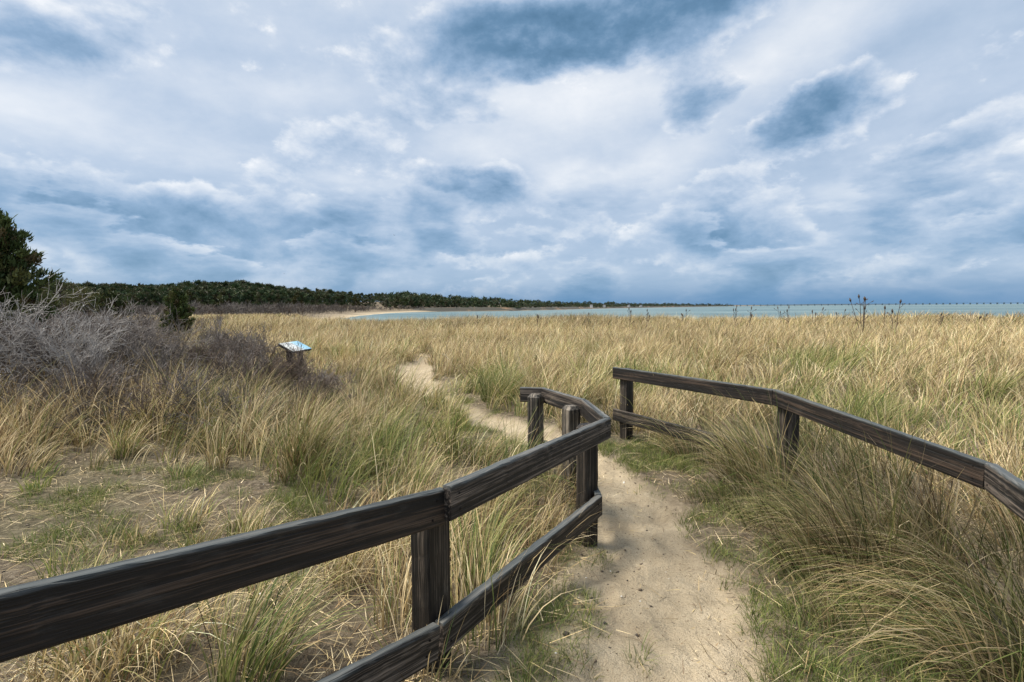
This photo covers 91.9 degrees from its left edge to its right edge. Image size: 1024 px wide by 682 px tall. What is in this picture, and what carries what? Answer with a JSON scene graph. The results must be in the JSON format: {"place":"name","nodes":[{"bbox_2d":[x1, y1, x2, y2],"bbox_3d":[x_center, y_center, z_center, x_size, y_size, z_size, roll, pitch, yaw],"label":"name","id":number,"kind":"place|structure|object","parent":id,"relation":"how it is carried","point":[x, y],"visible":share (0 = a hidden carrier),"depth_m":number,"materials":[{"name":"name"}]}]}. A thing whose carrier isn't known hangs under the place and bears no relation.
{"place":"outdoors","nodes":[
{"label":"outdoors","id":0,"kind":"place"},
{"bbox_2d":[320,312,383,319],"bbox_3d":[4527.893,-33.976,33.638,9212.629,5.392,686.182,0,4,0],"label":"beach","id":1,"kind":"structure","parent":0,"point":[358,315],"depth_m":222.78,"materials":[{"name":"beige sand"}]},
{"bbox_2d":[0,302,1023,681],"bbox_3d":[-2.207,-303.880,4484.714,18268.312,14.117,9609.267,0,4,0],"label":"ground","id":2,"kind":"structure","parent":0,"point":[262,488],"depth_m":3.53,"materials":[{"name":"beige sand"}]},
{"bbox_2d":[0,208,73,329],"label":"cedar tree","id":3,"kind":"object","parent":2,"relation":"on","point":[17,262],"visible":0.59,"depth_m":13.92,"materials":[{"name":"green plant"}]},
{"bbox_2d":[26,286,61,310],"bbox_3d":[-46.401,-3.439,48.103,4.907,4.418,4.870,-2,4,-25],"label":"evergreen tree","id":4,"kind":"object","parent":2,"relation":"on","point":[58,304],"visible":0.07,"depth_m":48.38,"materials":[{"name":"green plant"}]},
{"bbox_2d":[0,310,132,378],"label":"bare shrub","id":5,"kind":"object","parent":2,"relation":"on","point":[69,350],"visible":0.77,"depth_m":8.59,"materials":[{"name":"grey plant"}]},
{"bbox_2d":[42,278,95,314],"bbox_3d":[-56.336,-5.070,62.410,8.003,6.103,8.121,0,4,0],"label":"evergreen tree","id":6,"kind":"object","parent":2,"relation":"on","point":[66,286],"visible":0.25,"depth_m":61.52,"materials":[{"name":"green plant"}]},
{"bbox_2d":[0,265,153,393],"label":"bare shrub","id":7,"kind":"object","parent":2,"relation":"on","point":[3,370],"visible":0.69,"depth_m":8.88,"materials":[{"name":"grey plant"}]},
{"bbox_2d":[39,354,119,413],"bbox_3d":[-6.688,0.716,7.726,1.388,1.082,1.003,3,5,44],"label":"bare shrub","id":8,"kind":"object","parent":2,"relation":"on","point":[72,379],"visible":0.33,"depth_m":7.53,"materials":[{"name":"grey plant"}]},
{"bbox_2d":[61,285,113,315],"bbox_3d":[-51.808,-4.216,59.735,6.572,5.193,6.176,0,4,0],"label":"evergreen tree","id":9,"kind":"object","parent":2,"relation":"on","point":[84,291],"visible":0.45,"depth_m":59.17,"materials":[{"name":"green plant"}]},
{"bbox_2d":[84,280,94,286],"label":"pine tree","id":10,"kind":"object","parent":2,"relation":"on","point":[90,284],"visible":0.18,"depth_m":331.11,"materials":[{"name":"green plant"}]},
{"bbox_2d":[87,285,103,292],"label":"pine tree","id":11,"kind":"object","parent":2,"relation":"on","point":[94,289],"visible":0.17,"depth_m":275.63,"materials":[{"name":"green plant"}]},
{"bbox_2d":[96,284,106,290],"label":"pine tree","id":12,"kind":"object","parent":2,"relation":"on","point":[102,286],"visible":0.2,"depth_m":294.16,"materials":[{"name":"green plant"}]},
{"bbox_2d":[85,290,134,317],"bbox_3d":[-42.186,-3.495,52.025,4.193,3.891,4.343,0,4,0],"label":"evergreen tree","id":13,"kind":"object","parent":2,"relation":"on","point":[111,295],"visible":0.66,"depth_m":51.39,"materials":[{"name":"green plant"}]},
{"bbox_2d":[112,283,123,289],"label":"pine tree","id":14,"kind":"object","parent":2,"relation":"on","point":[116,286],"visible":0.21,"depth_m":329.10,"materials":[{"name":"green plant"}]},
{"bbox_2d":[32,300,219,394],"bbox_3d":[-7.149,0.227,9.339,2.560,2.102,2.019,0,4,0],"label":"bare shrub","id":15,"kind":"object","parent":2,"relation":"on","point":[140,354],"visible":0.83,"depth_m":9.57,"materials":[{"name":"grey plant"}]},
{"bbox_2d":[125,292,141,308],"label":"pine tree","id":16,"kind":"object","parent":2,"relation":"on","point":[129,295],"visible":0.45,"depth_m":245.83,"materials":[{"name":"green plant"}]},
{"bbox_2d":[128,292,147,307],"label":"pine tree","id":17,"kind":"object","parent":2,"relation":"on","point":[137,298],"visible":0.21,"depth_m":249.29,"materials":[{"name":"green plant"}]},
{"bbox_2d":[132,291,150,307],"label":"pine tree","id":18,"kind":"object","parent":2,"relation":"on","point":[141,297],"visible":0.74,"depth_m":243.55,"materials":[{"name":"green plant"}]},
{"bbox_2d":[141,286,161,300],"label":"pine tree","id":19,"kind":"object","parent":2,"relation":"on","point":[149,289],"visible":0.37,"depth_m":281.99,"materials":[{"name":"green plant"}]},
{"bbox_2d":[146,291,161,306],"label":"pine tree","id":20,"kind":"object","parent":2,"relation":"on","point":[155,296],"visible":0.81,"depth_m":245.11,"materials":[{"name":"green plant"}]},
{"bbox_2d":[151,290,167,307],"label":"pine tree","id":21,"kind":"object","parent":2,"relation":"on","point":[163,294],"visible":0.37,"depth_m":249.43,"materials":[{"name":"green plant"}]},
{"bbox_2d":[158,287,170,292],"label":"pine tree","id":22,"kind":"object","parent":2,"relation":"on","point":[165,289],"visible":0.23,"depth_m":284.44,"materials":[{"name":"green plant"}]},
{"bbox_2d":[156,287,195,335],"bbox_3d":[-16.177,-1.293,24.016,1.828,2.723,1.899,1,4,17],"label":"cedar tree","id":23,"kind":"object","parent":2,"relation":"on","point":[177,300],"visible":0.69,"depth_m":23.75,"materials":[{"name":"green plant"}]},
{"bbox_2d":[180,280,195,286],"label":"pine tree","id":24,"kind":"object","parent":2,"relation":"on","point":[188,283],"visible":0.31,"depth_m":329.96,"materials":[{"name":"green plant"}]},
{"bbox_2d":[185,290,195,303],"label":"pine tree","id":25,"kind":"object","parent":2,"relation":"on","point":[191,298],"visible":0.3,"depth_m":250.87,"materials":[{"name":"green plant"}]},
{"bbox_2d":[185,289,197,300],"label":"pine tree","id":26,"kind":"object","parent":2,"relation":"on","point":[193,291],"visible":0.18,"depth_m":263.87,"materials":[{"name":"green plant"}]},
{"bbox_2d":[192,279,202,285],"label":"pine tree","id":27,"kind":"object","parent":2,"relation":"on","point":[198,282],"visible":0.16,"depth_m":338.69,"materials":[{"name":"green plant"}]},
{"bbox_2d":[193,285,202,290],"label":"pine tree","id":28,"kind":"object","parent":2,"relation":"on","point":[197,287],"visible":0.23,"depth_m":293.27,"materials":[{"name":"green plant"}]},
{"bbox_2d":[189,288,213,305],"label":"pine tree","id":29,"kind":"object","parent":2,"relation":"on","point":[202,294],"visible":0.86,"depth_m":251.11,"materials":[{"name":"green plant"}]},
{"bbox_2d":[202,280,212,289],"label":"pine tree","id":30,"kind":"object","parent":2,"relation":"on","point":[207,283],"visible":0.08,"depth_m":333.50,"materials":[{"name":"green plant"}]},
{"bbox_2d":[202,289,216,307],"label":"pine tree","id":31,"kind":"object","parent":2,"relation":"on","point":[210,290],"visible":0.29,"depth_m":266.67,"materials":[{"name":"green plant"}]},
{"bbox_2d":[177,325,245,372],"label":"bare shrub","id":32,"kind":"object","parent":2,"relation":"on","point":[205,351],"visible":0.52,"depth_m":10.83,"materials":[{"name":"grey plant"}]},
{"bbox_2d":[205,284,219,300],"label":"pine tree","id":33,"kind":"object","parent":2,"relation":"on","point":[213,287],"visible":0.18,"depth_m":289.26,"materials":[{"name":"green plant"}]},
{"bbox_2d":[205,289,222,305],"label":"pine tree","id":34,"kind":"object","parent":2,"relation":"on","point":[214,294],"visible":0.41,"depth_m":264.38,"materials":[{"name":"green plant"}]},
{"bbox_2d":[216,284,226,294],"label":"pine tree","id":35,"kind":"object","parent":2,"relation":"on","point":[220,286],"visible":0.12,"depth_m":304.74,"materials":[{"name":"green plant"}]},
{"bbox_2d":[216,291,232,304],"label":"pine tree","id":36,"kind":"object","parent":2,"relation":"on","point":[220,301],"visible":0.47,"depth_m":255.43,"materials":[{"name":"green plant"}]},
{"bbox_2d":[221,280,228,286],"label":"pine tree","id":37,"kind":"object","parent":2,"relation":"on","point":[225,283],"visible":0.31,"depth_m":353.91,"materials":[{"name":"green plant"}]},
{"bbox_2d":[0,298,457,447],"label":"brush thicket","id":38,"kind":"object","parent":2,"relation":"on","point":[242,308],"visible":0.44,"depth_m":8.96,"materials":[{"name":"grey plant"}]},
{"bbox_2d":[217,288,242,305],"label":"pine tree","id":39,"kind":"object","parent":2,"relation":"on","point":[230,292],"visible":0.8,"depth_m":255.03,"materials":[{"name":"green plant"}]},
{"bbox_2d":[227,283,247,302],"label":"pine tree","id":40,"kind":"object","parent":2,"relation":"on","point":[235,285],"visible":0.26,"depth_m":299.99,"materials":[{"name":"green plant"}]},
{"bbox_2d":[228,288,246,304],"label":"pine tree","id":41,"kind":"object","parent":2,"relation":"on","point":[239,293],"visible":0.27,"depth_m":267.54,"materials":[{"name":"green plant"}]},
{"bbox_2d":[237,280,251,285],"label":"pine tree","id":42,"kind":"object","parent":2,"relation":"on","point":[246,283],"visible":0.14,"depth_m":345.17,"materials":[{"name":"green plant"}]},
{"bbox_2d":[238,290,251,304],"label":"pine tree","id":43,"kind":"object","parent":2,"relation":"on","point":[248,297],"visible":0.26,"depth_m":273.50,"materials":[{"name":"green plant"}]},
{"bbox_2d":[237,290,255,305],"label":"pine tree","id":44,"kind":"object","parent":2,"relation":"on","point":[247,292],"visible":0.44,"depth_m":274.14,"materials":[{"name":"green plant"}]},
{"bbox_2d":[241,284,254,291],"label":"pine tree","id":45,"kind":"object","parent":2,"relation":"on","point":[245,286],"visible":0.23,"depth_m":309.84,"materials":[{"name":"green plant"}]},
{"bbox_2d":[251,286,260,292],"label":"pine tree","id":46,"kind":"object","parent":2,"relation":"on","point":[255,288],"visible":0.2,"depth_m":310.82,"materials":[{"name":"green plant"}]},
{"bbox_2d":[248,290,264,304],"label":"pine tree","id":47,"kind":"object","parent":2,"relation":"on","point":[253,294],"visible":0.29,"depth_m":277.69,"materials":[{"name":"green plant"}]},
{"bbox_2d":[252,282,262,287],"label":"pine tree","id":48,"kind":"object","parent":2,"relation":"on","point":[258,284],"visible":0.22,"depth_m":356.58,"materials":[{"name":"green plant"}]},
{"bbox_2d":[253,290,267,305],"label":"pine tree","id":49,"kind":"object","parent":2,"relation":"on","point":[262,294],"visible":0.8,"depth_m":271.08,"materials":[{"name":"green plant"}]},
{"bbox_2d":[258,287,269,293],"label":"pine tree","id":50,"kind":"object","parent":2,"relation":"on","point":[265,290],"visible":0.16,"depth_m":313.09,"materials":[{"name":"green plant"}]},
{"bbox_2d":[222,319,307,379],"bbox_3d":[-4.745,0.349,9.404,1.518,1.538,1.439,0,4,0],"label":"bare shrub","id":51,"kind":"object","parent":2,"relation":"on","point":[273,351],"visible":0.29,"depth_m":9.47,"materials":[{"name":"grey plant"}]},
{"bbox_2d":[262,283,275,288],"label":"pine tree","id":52,"kind":"object","parent":2,"relation":"on","point":[269,285],"visible":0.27,"depth_m":358.64,"materials":[{"name":"green plant"}]},
{"bbox_2d":[265,293,275,302],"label":"pine tree","id":53,"kind":"object","parent":2,"relation":"on","point":[272,295],"visible":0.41,"depth_m":287.29,"materials":[{"name":"green plant"}]},
{"bbox_2d":[145,512,405,681],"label":"grass tussock","id":54,"kind":"object","parent":2,"relation":"on","point":[233,661],"depth_m":2.10,"materials":[{"name":"green plant"}]},
{"bbox_2d":[270,294,285,305],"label":"pine tree","id":55,"kind":"object","parent":2,"relation":"on","point":[277,298],"visible":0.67,"depth_m":284.88,"materials":[{"name":"green plant"}]},
{"bbox_2d":[273,290,291,305],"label":"pine tree","id":56,"kind":"object","parent":2,"relation":"on","point":[283,293],"visible":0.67,"depth_m":287.31,"materials":[{"name":"green plant"}]},
{"bbox_2d":[285,290,293,303],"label":"pine tree","id":57,"kind":"object","parent":2,"relation":"on","point":[290,293],"visible":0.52,"depth_m":314.06,"materials":[{"name":"green plant"}]},
{"bbox_2d":[263,340,316,397],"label":"bare shrub","id":58,"kind":"object","parent":2,"relation":"on","point":[303,367],"visible":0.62,"depth_m":8.89,"materials":[{"name":"brown plant"}]},
{"bbox_2d":[278,341,310,366],"bbox_3d":[-4.335,0.588,9.934,0.317,1.139,0.742,0,4,4],"label":"information sign","id":59,"kind":"object","parent":2,"relation":"on","point":[294,345],"visible":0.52,"depth_m":9.82,"materials":[{"name":"white metal"}]},
{"bbox_2d":[290,291,303,306],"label":"pine tree","id":60,"kind":"object","parent":2,"relation":"on","point":[297,295],"visible":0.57,"depth_m":310.36,"materials":[{"name":"green plant"}]},
{"bbox_2d":[295,291,311,305],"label":"pine tree","id":61,"kind":"object","parent":2,"relation":"on","point":[306,299],"visible":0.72,"depth_m":311.68,"materials":[{"name":"green plant"}]},
{"bbox_2d":[0,387,610,681],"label":"rail fence","id":62,"kind":"object","parent":2,"relation":"on","point":[41,614],"visible":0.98,"depth_m":1.75,"materials":[{"name":"brown wood"}]},
{"bbox_2d":[305,293,315,305],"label":"pine tree","id":63,"kind":"object","parent":2,"relation":"on","point":[312,300],"visible":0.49,"depth_m":327.42,"materials":[{"name":"green plant"}]},
{"bbox_2d":[310,293,322,305],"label":"pine tree","id":64,"kind":"object","parent":2,"relation":"on","point":[317,297],"visible":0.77,"depth_m":335.73,"materials":[{"name":"green plant"}]},
{"bbox_2d":[315,293,328,305],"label":"pine tree","id":65,"kind":"object","parent":2,"relation":"on","point":[323,296],"visible":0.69,"depth_m":353.37,"materials":[{"name":"green plant"}]},
{"bbox_2d":[292,364,362,414],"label":"shrub","id":66,"kind":"object","parent":2,"relation":"on","point":[325,384],"visible":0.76,"depth_m":7.65,"materials":[{"name":"brown plant"}]},
{"bbox_2d":[324,293,335,304],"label":"pine tree","id":67,"kind":"object","parent":2,"relation":"on","point":[328,296],"visible":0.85,"depth_m":376.77,"materials":[{"name":"green plant"}]},
{"bbox_2d":[325,289,335,300],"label":"pine tree","id":68,"kind":"object","parent":2,"relation":"on","point":[330,291],"visible":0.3,"depth_m":412.32,"materials":[{"name":"green plant"}]},
{"bbox_2d":[330,293,345,305],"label":"pine tree","id":69,"kind":"object","parent":2,"relation":"on","point":[336,297],"visible":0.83,"depth_m":380.62,"materials":[{"name":"green plant"}]},
{"bbox_2d":[338,293,348,305],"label":"pine tree","id":70,"kind":"object","parent":2,"relation":"on","point":[343,296],"visible":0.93,"depth_m":381.95,"materials":[{"name":"green plant"}]},
{"bbox_2d":[346,295,354,305],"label":"pine tree","id":71,"kind":"object","parent":2,"relation":"on","point":[348,297],"visible":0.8,"depth_m":402.56,"materials":[{"name":"green plant"}]},
{"bbox_2d":[351,296,359,305],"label":"pine tree","id":72,"kind":"object","parent":2,"relation":"on","point":[356,302],"visible":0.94,"depth_m":403.11,"materials":[{"name":"green plant"}]},
{"bbox_2d":[358,298,363,307],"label":"pine tree","id":73,"kind":"object","parent":2,"relation":"on","point":[361,302],"visible":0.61,"depth_m":413.86,"materials":[{"name":"green plant"}]},
{"bbox_2d":[363,299,371,307],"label":"pine tree","id":74,"kind":"object","parent":2,"relation":"on","point":[367,301],"visible":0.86,"depth_m":417.74,"materials":[{"name":"green plant"}]},
{"bbox_2d":[0,395,963,681],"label":"short green grass","id":75,"kind":"structure","parent":2,"relation":"on","point":[636,465],"depth_m":2.89,"materials":[{"name":"green plant"}]},
{"bbox_2d":[463,358,535,404],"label":"grass tussock","id":76,"kind":"object","parent":2,"relation":"on","point":[487,387],"depth_m":8.68,"materials":[{"name":"plant"}]},
{"bbox_2d":[421,479,586,592],"bbox_3d":[-0.114,1.101,3.004,0.958,0.680,0.893,-2,4,-21],"label":"grass tussock","id":77,"kind":"object","parent":2,"relation":"on","point":[480,568],"depth_m":2.92,"materials":[{"name":"beige plant"}]},
{"bbox_2d":[0,309,1023,681],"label":"dune grass","id":78,"kind":"structure","parent":2,"relation":"on","point":[546,353],"depth_m":5.75,"materials":[{"name":"beige plant"}]},
{"bbox_2d":[380,290,732,308],"bbox_3d":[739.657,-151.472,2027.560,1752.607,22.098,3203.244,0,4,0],"label":"wood","id":79,"kind":"object","parent":2,"relation":"on","point":[405,298],"visible":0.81,"depth_m":479.17,"materials":[{"name":"green plant"}]},
{"bbox_2d":[631,397,702,458],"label":"grass tussock","id":80,"kind":"object","parent":2,"relation":"on","point":[677,448],"depth_m":5.45,"materials":[{"name":"green plant"}]},
{"bbox_2d":[637,380,834,498],"bbox_3d":[1.994,0.811,4.410,1.672,1.112,1.633,-4,5,-39],"label":"grass tussock","id":81,"kind":"object","parent":2,"relation":"on","point":[747,453],"depth_m":4.36,"materials":[{"name":"plant"}]},
{"bbox_2d":[706,439,862,574],"bbox_3d":[1.744,0.969,3.403,1.121,0.878,1.051,-3,5,-36],"label":"grass tussock","id":82,"kind":"object","parent":2,"relation":"on","point":[792,489],"depth_m":3.36,"materials":[{"name":"green plant"}]},
{"bbox_2d":[613,367,1023,676],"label":"rail fence","id":83,"kind":"object","parent":2,"relation":"on","point":[1005,487],"visible":0.65,"depth_m":3.92,"materials":[{"name":"brown wood"}]},
{"bbox_2d":[849,294,872,332],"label":"dead weed","id":84,"kind":"object","parent":2,"relation":"on","point":[864,308],"visible":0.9,"depth_m":21.99,"materials":[{"name":"brown plant"}]},
{"bbox_2d":[767,450,955,570],"bbox_3d":[2.122,1.083,3.190,1.060,0.814,1.050,-3,5,-36],"label":"grass tussock","id":85,"kind":"object","parent":2,"relation":"on","point":[920,530],"depth_m":3.10,"materials":[{"name":"green plant"}]},
{"bbox_2d":[757,474,1007,663],"bbox_3d":[1.792,1.140,2.526,1.174,0.800,1.080,2,5,37],"label":"grass tussock","id":86,"kind":"object","parent":2,"relation":"on","point":[917,575],"depth_m":2.54,"materials":[{"name":"green plant"}]},
{"bbox_2d":[886,300,904,329],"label":"dead weed","id":87,"kind":"object","parent":2,"relation":"on","point":[900,301],"visible":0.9,"depth_m":21.77,"materials":[{"name":"brown plant"}]},
{"bbox_2d":[774,485,1023,681],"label":"grass tussock","id":88,"kind":"object","parent":2,"relation":"on","point":[940,649],"depth_m":2.10,"materials":[{"name":"green plant"}]},
{"bbox_2d":[0,0,1023,304],"label":"sky","id":89,"kind":"structure","parent":0,"point":[735,152],"materials":[{"name":"blue"}]},
{"bbox_2d":[413,305,724,310],"bbox_3d":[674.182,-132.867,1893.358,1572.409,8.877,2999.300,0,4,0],"label":"bluff","id":90,"kind":"structure","parent":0,"point":[480,308],"depth_m":439.38,"materials":[{"name":"beige sand"}]},
{"bbox_2d":[391,354,774,681],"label":"path","id":91,"kind":"structure","parent":0,"point":[643,546],"depth_m":2.80,"materials":[{"name":"beige sand"}]},
{"bbox_2d":[0,413,732,678],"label":"beach debris","id":92,"kind":"object","parent":91,"relation":"on","point":[565,632],"visible":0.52,"depth_m":3.19,"materials":[{"name":"brown plant"}]},
{"bbox_2d":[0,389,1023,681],"bbox_3d":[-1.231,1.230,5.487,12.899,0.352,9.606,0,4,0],"label":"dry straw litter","id":93,"kind":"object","parent":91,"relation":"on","point":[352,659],"visible":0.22,"depth_m":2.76,"materials":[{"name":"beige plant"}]},
{"bbox_2d":[341,304,1023,320],"bbox_3d":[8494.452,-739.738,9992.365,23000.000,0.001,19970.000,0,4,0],"label":"water","id":94,"kind":"structure","parent":0,"point":[918,308],"depth_m":267.55,"materials":[{"name":"blue liquid"}]},
{"bbox_2d":[726,302,1023,305],"bbox_3d":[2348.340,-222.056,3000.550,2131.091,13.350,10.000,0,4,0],"label":"trestle bridge","id":95,"kind":"structure","parent":94,"relation":"in","point":[882,303],"depth_m":2995.89,"materials":[{"name":"grey concrete"}]},
{"bbox_2d":[761,304,914,305],"bbox_3d":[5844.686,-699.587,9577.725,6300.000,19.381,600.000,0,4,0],"label":"shore","id":96,"kind":"structure","parent":0,"point":[839,304],"depth_m":9311.17,"materials":[{"name":"grey"}]}
]}

